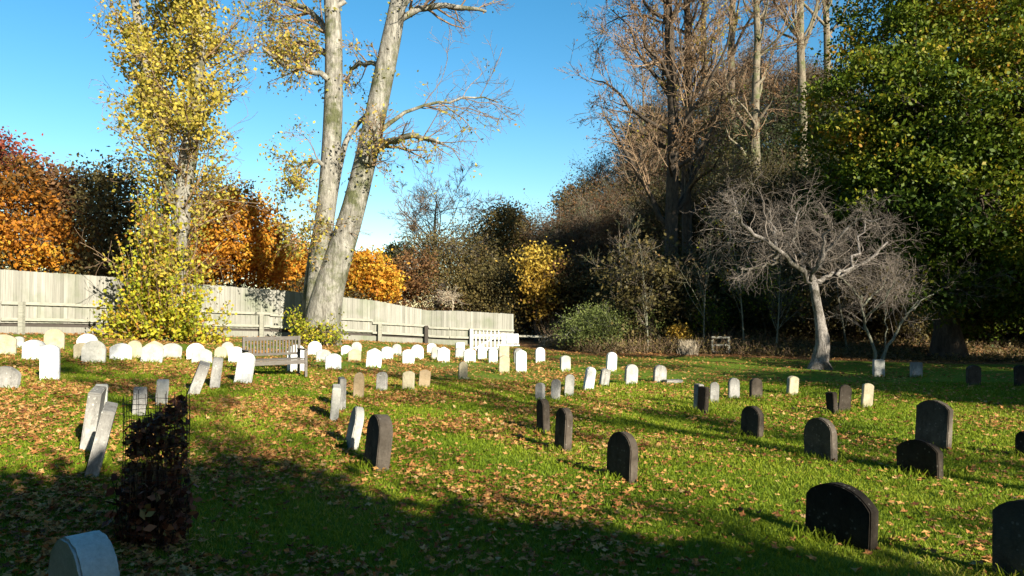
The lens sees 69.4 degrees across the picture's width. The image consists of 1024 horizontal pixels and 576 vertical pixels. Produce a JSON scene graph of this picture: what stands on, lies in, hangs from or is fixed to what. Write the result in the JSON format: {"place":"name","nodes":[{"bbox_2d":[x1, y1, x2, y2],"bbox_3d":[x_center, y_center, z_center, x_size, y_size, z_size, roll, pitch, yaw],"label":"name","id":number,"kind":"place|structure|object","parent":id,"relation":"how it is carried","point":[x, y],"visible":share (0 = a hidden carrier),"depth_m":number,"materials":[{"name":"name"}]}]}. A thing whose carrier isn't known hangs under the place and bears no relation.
{"place":"outdoors","nodes":[
{"label":"outdoors","id":0,"kind":"place"},
{"bbox_2d":[0,0,1021,307],"label":"sky","id":1,"kind":"structure","parent":0,"point":[48,65],"materials":[{"name":"blue"}]},
{"bbox_2d":[0,345,1023,575],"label":"grass","id":2,"kind":"structure","parent":0,"point":[993,392],"depth_m":7.49,"materials":[{"name":"plant"}]},
{"bbox_2d":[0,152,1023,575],"bbox_3d":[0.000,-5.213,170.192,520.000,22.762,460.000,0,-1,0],"label":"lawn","id":3,"kind":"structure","parent":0,"point":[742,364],"depth_m":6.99,"materials":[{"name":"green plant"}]},
{"bbox_2d":[0,334,16,354],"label":"headstone","id":4,"kind":"object","parent":3,"relation":"on","point":[8,343],"visible":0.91,"depth_m":15.44,"materials":[{"name":"beige stone"}]},
{"bbox_2d":[0,366,20,388],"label":"headstone","id":5,"kind":"object","parent":3,"relation":"on","point":[10,376],"visible":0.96,"depth_m":10.97,"materials":[{"name":"grey stone"}]},
{"bbox_2d":[22,340,45,358],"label":"headstone","id":6,"kind":"object","parent":3,"relation":"on","point":[30,348],"visible":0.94,"depth_m":14.99,"materials":[{"name":"white stone"}]},
{"bbox_2d":[0,126,74,175],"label":"maple tree","id":7,"kind":"object","parent":3,"relation":"on","point":[10,149],"visible":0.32,"depth_m":37.08,"materials":[{"name":"orange plant"}]},
{"bbox_2d":[39,344,59,380],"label":"headstone","id":8,"kind":"object","parent":3,"relation":"on","point":[49,360],"visible":0.9,"depth_m":12.19,"materials":[{"name":"white stone"}]},
{"bbox_2d":[0,146,101,273],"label":"maple tree","id":9,"kind":"object","parent":3,"relation":"on","point":[27,243],"visible":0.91,"depth_m":31.19,"materials":[{"name":"brown plant"}]},
{"bbox_2d":[44,329,64,348],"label":"headstone","id":10,"kind":"object","parent":3,"relation":"on","point":[56,337],"visible":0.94,"depth_m":17.39,"materials":[{"name":"beige stone"}]},
{"bbox_2d":[5,155,136,273],"bbox_3d":[-20.063,-2.422,34.112,6.999,7.467,5.974,0,-1,0],"label":"oak tree","id":11,"kind":"object","parent":3,"relation":"on","point":[43,174],"visible":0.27,"depth_m":33.21,"materials":[{"name":"brown plant"}]},
{"bbox_2d":[48,530,119,575],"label":"headstone","id":12,"kind":"object","parent":3,"relation":"on","point":[91,553],"visible":1,"depth_m":2.66,"materials":[{"name":"white stone"}]},
{"bbox_2d":[80,386,106,451],"bbox_3d":[-4.308,1.399,7.591,0.120,0.731,0.403,9,0,-22],"label":"headstone","id":13,"kind":"object","parent":3,"relation":"on","point":[95,402],"visible":0.77,"depth_m":7.41,"materials":[{"name":"grey stone"}]},
{"bbox_2d":[81,340,105,362],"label":"headstone","id":14,"kind":"object","parent":3,"relation":"on","point":[94,350],"visible":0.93,"depth_m":15.27,"materials":[{"name":"stone"}]},
{"bbox_2d":[84,401,117,477],"bbox_3d":[-3.661,1.405,6.568,0.109,0.729,0.405,15,-2,-25],"label":"headstone","id":15,"kind":"object","parent":3,"relation":"on","point":[101,440],"visible":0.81,"depth_m":6.39,"materials":[{"name":"grey stone"}]},
{"bbox_2d":[109,343,131,359],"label":"headstone","id":16,"kind":"object","parent":3,"relation":"on","point":[123,350],"visible":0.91,"depth_m":16.02,"materials":[{"name":"white stone"}]},
{"bbox_2d":[45,146,203,277],"bbox_3d":[-16.268,-2.247,31.093,5.403,7.493,5.642,-1,-2,27],"label":"oak tree","id":17,"kind":"object","parent":3,"relation":"on","point":[109,201],"visible":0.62,"depth_m":30.35,"materials":[{"name":"green plant"}]},
{"bbox_2d":[132,387,146,414],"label":"headstone","id":18,"kind":"object","parent":3,"relation":"on","point":[142,393],"visible":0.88,"depth_m":9.67,"materials":[{"name":"grey stone"}]},
{"bbox_2d":[102,389,202,551],"bbox_3d":[-2.397,1.224,4.990,0.625,1.074,0.580,0,-1,0],"label":"wire plant cage","id":19,"kind":"object","parent":3,"relation":"on","point":[156,505],"visible":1,"depth_m":4.87,"materials":[{"name":"plant"}]},
{"bbox_2d":[141,344,163,363],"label":"headstone","id":20,"kind":"object","parent":3,"relation":"on","point":[152,351],"visible":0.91,"depth_m":15.93,"materials":[{"name":"stone"}]},
{"bbox_2d":[74,0,299,344],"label":"shoot covered tree","id":21,"kind":"object","parent":3,"relation":"on","point":[164,310],"visible":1,"depth_m":21.83,"materials":[{"name":"yellow plant"}]},
{"bbox_2d":[0,242,387,301],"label":"hedgerow","id":22,"kind":"object","parent":3,"relation":"on","point":[298,283],"visible":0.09,"depth_m":34.03,"materials":[{"name":"brown plant"}]},
{"bbox_2d":[188,360,209,393],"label":"headstone","id":23,"kind":"object","parent":3,"relation":"on","point":[200,375],"visible":0.78,"depth_m":11.76,"materials":[{"name":"grey stone"}]},
{"bbox_2d":[210,357,222,387],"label":"headstone","id":24,"kind":"object","parent":3,"relation":"on","point":[216,373],"visible":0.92,"depth_m":12.64,"materials":[{"name":"grey stone"}]},
{"bbox_2d":[234,352,254,382],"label":"headstone","id":25,"kind":"object","parent":3,"relation":"on","point":[245,367],"visible":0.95,"depth_m":13.49,"materials":[{"name":"white stone"}]},
{"bbox_2d":[187,171,307,289],"bbox_3d":[-12.769,-1.742,34.021,6.593,7.108,6.234,-1,-2,33],"label":"beech tree","id":26,"kind":"object","parent":3,"relation":"on","point":[256,258],"visible":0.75,"depth_m":33.26,"materials":[{"name":"orange plant"}]},
{"bbox_2d":[0,269,513,346],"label":"board fence","id":27,"kind":"object","parent":3,"relation":"on","point":[29,286],"visible":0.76,"depth_m":26.65,"materials":[{"name":"wood"}]},
{"bbox_2d":[0,300,513,343],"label":"post and rail fence","id":28,"kind":"object","parent":3,"relation":"on","point":[21,319],"visible":0.67,"depth_m":27.00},
{"bbox_2d":[242,336,307,376],"bbox_3d":[-4.806,1.401,15.002,1.194,0.820,0.529,1,-2,-34],"label":"garden bench","id":29,"kind":"object","parent":3,"relation":"on","point":[297,360],"visible":0.77,"depth_m":15.11,"materials":[{"name":"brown wood"}]},
{"bbox_2d":[281,305,350,345],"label":"shrub","id":30,"kind":"object","parent":3,"relation":"on","point":[336,336],"visible":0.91,"depth_m":24.91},
{"bbox_2d":[330,384,340,420],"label":"headstone","id":31,"kind":"object","parent":3,"relation":"on","point":[335,402],"visible":0.81,"depth_m":10.16,"materials":[{"name":"stone"}]},
{"bbox_2d":[345,406,363,450],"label":"headstone","id":32,"kind":"object","parent":3,"relation":"on","point":[354,430],"visible":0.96,"depth_m":8.31,"materials":[{"name":"stone"}]},
{"bbox_2d":[220,0,524,345],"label":"double trunked tree","id":33,"kind":"object","parent":3,"relation":"on","point":[330,251],"visible":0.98,"depth_m":25.67,"materials":[{"name":"grey plant"}]},
{"bbox_2d":[344,244,410,303],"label":"beech tree","id":34,"kind":"object","parent":3,"relation":"on","point":[373,273],"visible":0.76,"depth_m":37.34,"materials":[{"name":"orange plant"}]},
{"bbox_2d":[364,414,392,471],"bbox_3d":[-1.366,1.620,7.550,0.152,0.659,0.403,6,1,-29],"label":"headstone","id":35,"kind":"object","parent":3,"relation":"on","point":[379,438],"visible":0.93,"depth_m":7.41,"materials":[{"name":"grey stone"}]},
{"bbox_2d":[380,242,447,308],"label":"hazel tree","id":36,"kind":"object","parent":3,"relation":"on","point":[416,283],"visible":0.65,"depth_m":39.56,"materials":[{"name":"brown plant"}]},
{"bbox_2d":[380,161,503,310],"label":"bare oak","id":37,"kind":"object","parent":3,"relation":"on","point":[422,207],"visible":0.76,"depth_m":49.94,"materials":[{"name":"brown plant"}]},
{"bbox_2d":[379,212,525,310],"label":"willow thicket","id":38,"kind":"object","parent":3,"relation":"on","point":[461,254],"visible":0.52,"depth_m":41.14,"materials":[{"name":"brown plant"}]},
{"bbox_2d":[435,247,530,326],"bbox_3d":[-1.085,0.284,40.128,6.300,4.914,5.670,0,-2,-14],"label":"bush","id":39,"kind":"object","parent":3,"relation":"on","point":[490,283],"visible":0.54,"depth_m":39.10,"materials":[{"name":"green plant"}]},
{"bbox_2d":[445,188,540,277],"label":"oak tree","id":40,"kind":"object","parent":3,"relation":"on","point":[497,216],"visible":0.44,"depth_m":46.03,"materials":[{"name":"green plant"}]},
{"bbox_2d":[0,332,1023,575],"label":"fallen leaves","id":41,"kind":"object","parent":3,"relation":"on","point":[191,566],"visible":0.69,"depth_m":7.73,"materials":[{"name":"plant"}]},
{"bbox_2d":[477,262,556,339],"bbox_3d":[0.482,0.690,38.546,4.834,4.178,4.786,0,-1,2],"label":"understorey bush","id":42,"kind":"object","parent":3,"relation":"on","point":[517,330],"visible":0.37,"depth_m":37.88,"materials":[{"name":"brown plant"}]},
{"bbox_2d":[495,236,572,340],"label":"golden maple","id":43,"kind":"object","parent":3,"relation":"on","point":[531,261],"visible":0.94,"depth_m":36.71,"materials":[{"name":"yellow plant"}]},
{"bbox_2d":[499,195,579,277],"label":"woodland tree","id":44,"kind":"object","parent":3,"relation":"on","point":[530,229],"visible":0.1,"depth_m":45.61,"materials":[{"name":"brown plant"}]},
{"bbox_2d":[536,399,549,433],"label":"headstone","id":45,"kind":"object","parent":3,"relation":"on","point":[543,413],"visible":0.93,"depth_m":9.91,"materials":[{"name":"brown stone"}]},
{"bbox_2d":[506,259,583,338],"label":"understorey bush","id":46,"kind":"object","parent":3,"relation":"on","point":[545,303],"visible":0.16,"depth_m":37.59,"materials":[{"name":"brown plant"}]},
{"bbox_2d":[519,247,606,334],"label":"shrubby maple","id":47,"kind":"object","parent":3,"relation":"on","point":[561,268],"visible":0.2,"depth_m":37.15,"materials":[{"name":"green plant"}]},
{"bbox_2d":[554,408,572,452],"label":"headstone","id":48,"kind":"object","parent":3,"relation":"on","point":[563,427],"visible":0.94,"depth_m":8.78,"materials":[{"name":"grey stone"}]},
{"bbox_2d":[513,192,621,281],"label":"woodland tree","id":49,"kind":"object","parent":3,"relation":"on","point":[590,229],"visible":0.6,"depth_m":43.64,"materials":[{"name":"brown plant"}]},
{"bbox_2d":[535,245,616,329],"bbox_3d":[4.288,0.312,37.050,5.681,4.910,5.626,-1,-2,41],"label":"understorey bush","id":50,"kind":"object","parent":3,"relation":"on","point":[578,284],"visible":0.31,"depth_m":36.33,"materials":[{"name":"green plant"}]},
{"bbox_2d":[535,168,617,249],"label":"oak tree","id":51,"kind":"object","parent":3,"relation":"on","point":[561,197],"visible":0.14,"depth_m":55.59,"materials":[{"name":"brown plant"}]},
{"bbox_2d":[543,163,639,277],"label":"woodland tree","id":52,"kind":"object","parent":3,"relation":"on","point":[604,193],"visible":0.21,"depth_m":47.15,"materials":[{"name":"brown plant"}]},
{"bbox_2d":[550,299,636,349],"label":"light green bush","id":53,"kind":"object","parent":3,"relation":"on","point":[586,329],"visible":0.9,"depth_m":29.18,"materials":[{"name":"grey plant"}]},
{"bbox_2d":[560,144,631,199],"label":"woodland tree","id":54,"kind":"object","parent":3,"relation":"on","point":[596,173],"visible":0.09,"depth_m":59.68,"materials":[{"name":"brown plant"}]},
{"bbox_2d":[573,266,633,340],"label":"understorey bush","id":55,"kind":"object","parent":3,"relation":"on","point":[596,298],"visible":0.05,"depth_m":34.28,"materials":[{"name":"green plant"}]},
{"bbox_2d":[558,167,662,271],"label":"woodland tree","id":56,"kind":"object","parent":3,"relation":"on","point":[628,190],"visible":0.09,"depth_m":49.45,"materials":[{"name":"brown plant"}]},
{"bbox_2d":[578,213,655,342],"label":"sapling","id":57,"kind":"object","parent":3,"relation":"on","point":[619,241],"visible":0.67,"depth_m":30.41,"materials":[{"name":"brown plant"}]},
{"bbox_2d":[606,432,637,483],"bbox_3d":[1.108,1.750,7.444,0.104,0.601,0.395,5,-5,-29],"label":"headstone","id":58,"kind":"object","parent":3,"relation":"on","point":[622,453],"visible":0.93,"depth_m":7.36,"materials":[{"name":"grey stone"}]},
{"bbox_2d":[583,182,664,278],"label":"woodland tree","id":59,"kind":"object","parent":3,"relation":"on","point":[618,224],"visible":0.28,"depth_m":44.33,"materials":[{"name":"brown plant"}]},
{"bbox_2d":[588,94,666,204],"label":"woodland tree","id":60,"kind":"object","parent":3,"relation":"on","point":[623,155],"visible":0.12,"depth_m":57.17,"materials":[{"name":"brown plant"}]},
{"bbox_2d":[615,294,673,348],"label":"hazel bush","id":61,"kind":"object","parent":3,"relation":"on","point":[650,319],"visible":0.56,"depth_m":29.75,"materials":[{"name":"brown plant"}]},
{"bbox_2d":[618,219,671,349],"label":"sapling","id":62,"kind":"object","parent":3,"relation":"on","point":[642,273],"visible":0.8,"depth_m":28.97,"materials":[{"name":"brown plant"}]},
{"bbox_2d":[577,225,722,348],"bbox_3d":[5.877,0.035,30.900,6.154,5.319,6.094,0,-2,-15],"label":"understorey bush","id":63,"kind":"object","parent":3,"relation":"on","point":[667,272],"visible":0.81,"depth_m":29.64,"materials":[{"name":"green plant"}]},
{"bbox_2d":[585,0,718,210],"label":"tall bare tree","id":64,"kind":"object","parent":3,"relation":"on","point":[643,87],"visible":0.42,"depth_m":49.45,"materials":[{"name":"brown plant"}]},
{"bbox_2d":[554,0,777,342],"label":"tall bare tree","id":65,"kind":"object","parent":3,"relation":"on","point":[674,132],"visible":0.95,"depth_m":32.51,"materials":[{"name":"brown plant"}]},
{"bbox_2d":[571,0,770,331],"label":"tall bare tree","id":66,"kind":"object","parent":3,"relation":"on","point":[687,226],"visible":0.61,"depth_m":33.92,"materials":[{"name":"brown plant"}]},
{"bbox_2d":[604,166,737,269],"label":"woodland tree","id":67,"kind":"object","parent":3,"relation":"on","point":[652,221],"visible":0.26,"depth_m":42.28,"materials":[{"name":"brown plant"}]},
{"bbox_2d":[600,237,743,337],"bbox_3d":[7.025,0.101,32.979,6.104,5.276,6.044,-1,-2,34],"label":"understorey bush","id":68,"kind":"object","parent":3,"relation":"on","point":[699,265],"visible":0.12,"depth_m":32.12,"materials":[{"name":"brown plant"}]},
{"bbox_2d":[631,143,724,254],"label":"woodland tree","id":69,"kind":"object","parent":3,"relation":"on","point":[658,170],"visible":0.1,"depth_m":50.34,"materials":[{"name":"brown plant"}]},
{"bbox_2d":[640,54,738,143],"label":"woodland tree","id":70,"kind":"object","parent":3,"relation":"on","point":[711,85],"visible":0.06,"depth_m":62.03,"materials":[{"name":"brown plant"}]},
{"bbox_2d":[642,152,759,271],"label":"woodland tree","id":71,"kind":"object","parent":3,"relation":"on","point":[726,252],"visible":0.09,"depth_m":43.05,"materials":[{"name":"brown plant"}]},
{"bbox_2d":[672,199,733,347],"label":"sapling","id":72,"kind":"object","parent":3,"relation":"on","point":[705,287],"visible":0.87,"depth_m":28.51,"materials":[{"name":"brown plant"}]},
{"bbox_2d":[670,279,744,345],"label":"hazel bush","id":73,"kind":"object","parent":3,"relation":"on","point":[710,322],"visible":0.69,"depth_m":30.27,"materials":[{"name":"brown plant"}]},
{"bbox_2d":[680,273,746,339],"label":"understorey bush","id":74,"kind":"object","parent":3,"relation":"on","point":[729,299],"visible":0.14,"depth_m":31.57,"materials":[{"name":"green plant"}]},
{"bbox_2d":[690,193,771,348],"bbox_3d":[8.585,-0.675,27.916,3.086,6.272,3.611,0,-1,0],"label":"sapling","id":75,"kind":"object","parent":3,"relation":"on","point":[727,279],"visible":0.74,"depth_m":28.15,"materials":[{"name":"brown plant"}]},
{"bbox_2d":[675,233,807,342],"bbox_3d":[9.499,0.113,32.130,5.660,4.940,5.716,0,-2,-16],"label":"understorey bush","id":76,"kind":"object","parent":3,"relation":"on","point":[745,314],"visible":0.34,"depth_m":31.28,"materials":[{"name":"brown plant"}]},
{"bbox_2d":[692,93,800,229],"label":"woodland tree","id":77,"kind":"object","parent":3,"relation":"on","point":[737,138],"visible":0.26,"depth_m":49.35,"materials":[{"name":"brown plant"}]},
{"bbox_2d":[740,406,763,437],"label":"headstone","id":78,"kind":"object","parent":3,"relation":"on","point":[752,419],"visible":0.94,"depth_m":9.82,"materials":[{"name":"grey stone"}]},
{"bbox_2d":[718,32,788,119],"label":"woodland tree","id":79,"kind":"object","parent":3,"relation":"on","point":[749,62],"visible":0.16,"depth_m":63.13,"materials":[{"name":"brown plant"}]},
{"bbox_2d":[684,0,827,248],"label":"tall bare tree","id":80,"kind":"object","parent":3,"relation":"on","point":[758,79],"visible":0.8,"depth_m":46.16,"materials":[{"name":"beige plant"}]},
{"bbox_2d":[720,261,796,340],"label":"hazel bush","id":81,"kind":"object","parent":3,"relation":"on","point":[762,293],"visible":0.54,"depth_m":30.86,"materials":[{"name":"brown plant"}]},
{"bbox_2d":[678,131,851,310],"bbox_3d":[14.016,-3.337,40.402,9.764,10.358,8.838,-1,-2,36],"label":"woodland tree","id":82,"kind":"object","parent":3,"relation":"on","point":[793,182],"visible":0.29,"depth_m":39.63,"materials":[{"name":"brown plant"}]},
{"bbox_2d":[706,0,831,209],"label":"tall bare tree","id":83,"kind":"object","parent":3,"relation":"on","point":[732,38],"visible":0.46,"depth_m":52.22,"materials":[{"name":"brown plant"}]},
{"bbox_2d":[531,309,1023,361],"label":"undergrowth","id":84,"kind":"object","parent":3,"relation":"on","point":[768,343],"visible":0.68,"depth_m":27.99,"materials":[{"name":"brown plant"}]},
{"bbox_2d":[735,45,823,159],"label":"woodland tree","id":85,"kind":"object","parent":3,"relation":"on","point":[792,77],"visible":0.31,"depth_m":58.04,"materials":[{"name":"brown plant"}]},
{"bbox_2d":[750,231,810,352],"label":"sapling","id":86,"kind":"object","parent":3,"relation":"on","point":[771,274],"visible":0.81,"depth_m":27.52,"materials":[{"name":"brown plant"}]},
{"bbox_2d":[732,0,833,179],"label":"tall bare tree","id":87,"kind":"object","parent":3,"relation":"on","point":[801,70],"visible":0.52,"depth_m":50.17,"materials":[{"name":"beige plant"}]},
{"bbox_2d":[743,142,824,247],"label":"woodland tree","id":88,"kind":"object","parent":3,"relation":"on","point":[777,167],"visible":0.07,"depth_m":45.51,"materials":[{"name":"brown plant"}]},
{"bbox_2d":[717,237,857,342],"bbox_3d":[11.676,0.100,31.975,5.543,4.790,5.488,-1,-2,36],"label":"understorey bush","id":89,"kind":"object","parent":3,"relation":"on","point":[808,311],"visible":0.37,"depth_m":31.34,"materials":[{"name":"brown plant"}]},
{"bbox_2d":[745,81,860,180],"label":"woodland tree","id":90,"kind":"object","parent":3,"relation":"on","point":[790,106],"visible":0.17,"depth_m":51.81,"materials":[{"name":"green plant"}]},
{"bbox_2d":[682,165,939,369],"bbox_3d":[8.458,-0.617,20.861,7.589,6.142,5.707,0,-1,0],"label":"old apple tree","id":91,"kind":"object","parent":3,"relation":"on","point":[820,357],"visible":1,"depth_m":20.86,"materials":[{"name":"plant"}]},
{"bbox_2d":[747,141,888,283],"bbox_3d":[16.790,-2.949,39.856,8.711,9.126,8.282,-1,-2,31],"label":"woodland tree","id":92,"kind":"object","parent":3,"relation":"on","point":[812,234],"visible":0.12,"depth_m":38.89,"materials":[{"name":"brown plant"}]},
{"bbox_2d":[804,417,837,461],"bbox_3d":[3.527,1.778,8.456,0.106,0.586,0.394,3,-5,-27],"label":"headstone","id":93,"kind":"object","parent":3,"relation":"on","point":[820,436],"visible":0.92,"depth_m":8.39,"materials":[{"name":"grey stone"}]},
{"bbox_2d":[788,0,860,161],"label":"tall bare tree","id":94,"kind":"object","parent":3,"relation":"on","point":[826,30],"visible":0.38,"depth_m":54.30,"materials":[{"name":"beige plant"}]},
{"bbox_2d":[782,57,871,175],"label":"woodland tree","id":95,"kind":"object","parent":3,"relation":"on","point":[822,72],"visible":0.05,"depth_m":53.61,"materials":[{"name":"brown plant"}]},
{"bbox_2d":[812,240,862,345],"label":"sapling","id":96,"kind":"object","parent":3,"relation":"on","point":[840,310],"visible":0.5,"depth_m":28.90,"materials":[{"name":"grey plant"}]},
{"bbox_2d":[805,482,878,552],"bbox_3d":[2.462,1.746,5.547,0.106,0.551,0.565,2,0,-29],"label":"headstone","id":97,"kind":"object","parent":3,"relation":"on","point":[844,512],"visible":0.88,"depth_m":5.47,"materials":[{"name":"stone"}]},
{"bbox_2d":[838,385,851,410],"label":"headstone","id":98,"kind":"object","parent":3,"relation":"on","point":[845,395],"visible":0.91,"depth_m":12.25,"materials":[{"name":"grey stone"}]},
{"bbox_2d":[799,245,902,338],"bbox_3d":[15.068,0.246,33.056,5.198,4.492,5.147,0,-1,3],"label":"understorey bush","id":99,"kind":"object","parent":3,"relation":"on","point":[850,328],"visible":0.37,"depth_m":32.46,"materials":[{"name":"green plant"}]},
{"bbox_2d":[807,168,924,275],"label":"woodland tree","id":100,"kind":"object","parent":3,"relation":"on","point":[861,239],"visible":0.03,"depth_m":38.94,"materials":[{"name":"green plant"}]},
{"bbox_2d":[860,264,932,342],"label":"understorey bush","id":101,"kind":"object","parent":3,"relation":"on","point":[909,328],"visible":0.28,"depth_m":30.64,"materials":[{"name":"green plant"}]},
{"bbox_2d":[777,238,1019,359],"bbox_3d":[11.416,0.462,22.032,7.151,3.898,3.483,0,-2,-11],"label":"forked small tree","id":102,"kind":"object","parent":3,"relation":"on","point":[888,293],"visible":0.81,"depth_m":21.95,"materials":[{"name":"grey plant"}]},
{"bbox_2d":[779,0,1023,358],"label":"green sycamore","id":103,"kind":"object","parent":3,"relation":"on","point":[953,153],"visible":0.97,"depth_m":23.13,"materials":[{"name":"green plant"}]},
{"bbox_2d":[896,439,942,479],"bbox_3d":[4.232,1.820,7.681,0.105,0.484,0.455,3,-4,-29],"label":"headstone","id":104,"kind":"object","parent":3,"relation":"on","point":[921,455],"visible":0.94,"depth_m":7.62,"materials":[{"name":"stone"}]},
{"bbox_2d":[915,400,952,449],"bbox_3d":[5.242,1.751,9.191,0.105,0.713,0.420,5,-2,-29],"label":"headstone","id":105,"kind":"object","parent":3,"relation":"on","point":[934,421],"visible":0.88,"depth_m":9.13,"materials":[{"name":"grey stone"}]},
{"bbox_2d":[992,499,1023,575],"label":"headstone","id":106,"kind":"object","parent":3,"relation":"on","point":[1007,535],"visible":1,"depth_m":4.82,"materials":[{"name":"grey stone"}]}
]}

